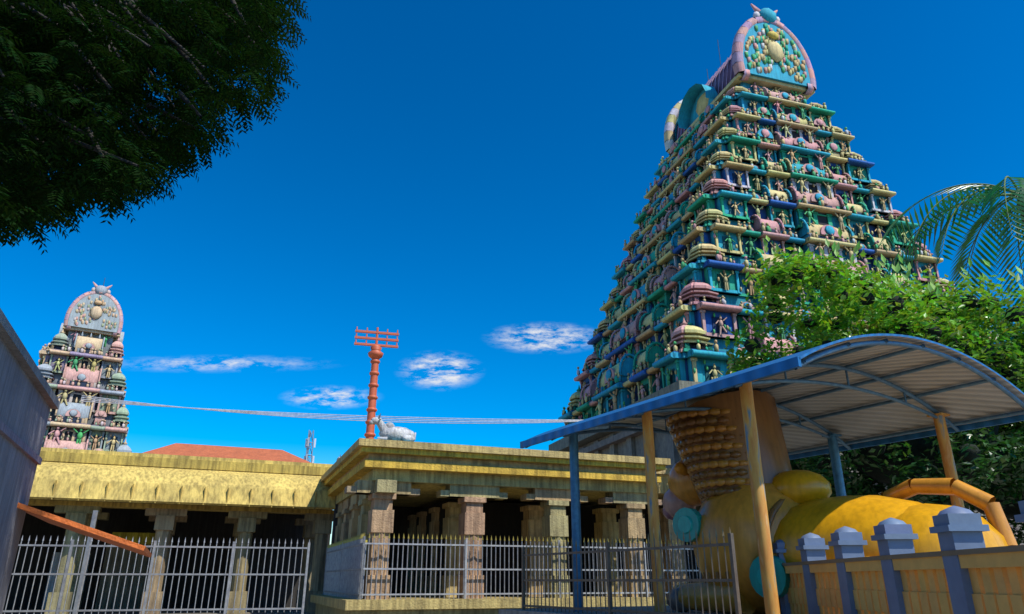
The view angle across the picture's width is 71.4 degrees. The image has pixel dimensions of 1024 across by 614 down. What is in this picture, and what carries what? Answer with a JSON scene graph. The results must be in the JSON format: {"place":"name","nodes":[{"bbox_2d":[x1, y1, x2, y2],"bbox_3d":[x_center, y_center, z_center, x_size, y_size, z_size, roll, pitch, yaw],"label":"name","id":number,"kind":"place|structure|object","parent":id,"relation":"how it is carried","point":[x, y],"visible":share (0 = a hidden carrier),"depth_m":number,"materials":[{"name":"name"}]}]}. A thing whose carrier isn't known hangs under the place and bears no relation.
{"place":"outdoors","nodes":[
{"label":"outdoors","id":0,"kind":"place"},
{"bbox_2d":[143,443,310,462],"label":"tiled roof","id":1,"kind":"structure","parent":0,"point":[224,452],"depth_m":30.35,"materials":[{"name":"tile"}]},
{"bbox_2d":[310,413,702,613],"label":"stone pavilion","id":2,"kind":"structure","parent":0,"point":[392,480],"depth_m":17.95,"materials":[{"name":"beige stone"}]},
{"bbox_2d":[323,533,700,599],"bbox_3d":[1.152,6.697,18.212,13.293,1.430,5.780,0,-21,0],"label":"metal fence","id":3,"kind":"object","parent":2,"relation":"on","point":[345,569],"visible":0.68,"depth_m":16.66,"materials":[{"name":"metal"}]},
{"bbox_2d":[0,0,1023,543],"label":"sky","id":4,"kind":"structure","parent":0,"point":[469,180],"materials":[{"name":"blue"}]},
{"bbox_2d":[569,431,845,611],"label":"support posts","id":5,"kind":"object","parent":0,"point":[839,484],"visible":0.27,"depth_m":12.65,"materials":[{"name":"blue metal"}]},
{"bbox_2d":[526,339,1023,454],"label":"shelter frame","id":6,"kind":"object","parent":5,"relation":"on","point":[814,359],"visible":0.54,"depth_m":11.26,"materials":[{"name":"blue metal"}]},
{"bbox_2d":[520,333,1023,459],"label":"shelter roof","id":7,"kind":"structure","parent":6,"relation":"on","point":[976,401],"depth_m":11.54,"materials":[{"name":"grey metal"}]},
{"bbox_2d":[549,380,1023,544],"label":"gopuram stone base","id":8,"kind":"object","parent":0,"point":[626,443],"visible":0.09,"depth_m":33.22,"materials":[{"name":"beige stone"}]},
{"bbox_2d":[721,227,1023,510],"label":"tree","id":9,"kind":"object","parent":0,"point":[872,315],"depth_m":19.04,"materials":[{"name":"green plant"}]},
{"bbox_2d":[878,176,1023,309],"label":"coconut palm","id":10,"kind":"object","parent":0,"point":[992,194],"depth_m":25.00,"materials":[{"name":"green plant"}]},
{"label":"ground","id":11,"kind":"structure","parent":0,"visible":0},
{"bbox_2d":[0,308,59,613],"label":"building wall","id":12,"kind":"structure","parent":11,"relation":"on","point":[29,400],"depth_m":10.12,"materials":[{"name":"grey paint"}]},
{"bbox_2d":[17,502,151,556],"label":"wooden beam","id":13,"kind":"structure","parent":12,"relation":"attached to","point":[73,526],"depth_m":11.02,"materials":[{"name":"wood"}]},
{"bbox_2d":[37,279,131,451],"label":"temple tower","id":14,"kind":"structure","parent":11,"relation":"on","point":[81,353],"depth_m":51.80,"materials":[{"name":"paint"}]},
{"bbox_2d":[0,0,310,254],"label":"neem tree","id":15,"kind":"object","parent":11,"relation":"on","point":[28,198],"depth_m":5.74,"materials":[{"name":"green plant"}]},
{"bbox_2d":[3,510,309,613],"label":"court fence","id":16,"kind":"object","parent":11,"relation":"on","point":[83,573],"visible":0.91,"depth_m":15.12,"materials":[{"name":"metal"}]},
{"bbox_2d":[2,447,335,613],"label":"temple hall","id":17,"kind":"structure","parent":11,"relation":"on","point":[143,496],"depth_m":21.78,"materials":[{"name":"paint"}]},
{"bbox_2d":[304,430,315,462],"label":"cell tower","id":18,"kind":"structure","parent":11,"relation":"on","point":[307,445],"depth_m":143.59,"materials":[{"name":"metal"}]},
{"bbox_2d":[354,327,398,438],"bbox_3d":[-4.700,5.271,23.149,1.472,9.750,1.400,0,-21,0],"label":"flagstaff","id":19,"kind":"object","parent":11,"relation":"on","point":[375,354],"visible":0.47,"depth_m":24.31,"materials":[{"name":"paint"}]},
{"bbox_2d":[499,606,727,613],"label":"nandi platform","id":20,"kind":"structure","parent":11,"relation":"on","point":[520,611],"depth_m":12.37,"materials":[{"name":"stone"}]},
{"bbox_2d":[521,527,741,613],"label":"nandi fence","id":21,"kind":"object","parent":20,"relation":"on","point":[609,580],"visible":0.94,"depth_m":10.47,"materials":[{"name":"metal"}]},
{"bbox_2d":[662,390,1017,613],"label":"nandi statue","id":22,"kind":"object","parent":20,"relation":"on","point":[709,472],"visible":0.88,"depth_m":11.07,"materials":[{"name":"paint"}]},
{"bbox_2d":[558,3,990,424],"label":"temple tower","id":23,"kind":"structure","parent":11,"relation":"on","point":[757,148],"depth_m":37.47,"materials":[{"name":"paint"}]},
{"bbox_2d":[80,395,580,423],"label":"overhead wires","id":24,"kind":"object","parent":23,"relation":"attached to","point":[310,416],"visible":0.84,"depth_m":28.66,"materials":[{"name":"paint"}]},
{"bbox_2d":[642,380,964,613],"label":"wooden posts","id":25,"kind":"object","parent":11,"relation":"on","point":[768,577],"visible":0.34,"depth_m":9.56,"materials":[{"name":"brown wood"}]},
{"bbox_2d":[772,500,1023,613],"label":"balustrade","id":26,"kind":"object","parent":11,"relation":"on","point":[964,570],"visible":0.97,"depth_m":6.73,"materials":[{"name":"paint"}]},
{"bbox_2d":[885,283,1023,544],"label":"tree","id":27,"kind":"object","parent":11,"relation":"on","point":[1019,535],"depth_m":22.12,"materials":[{"name":"green plant"}]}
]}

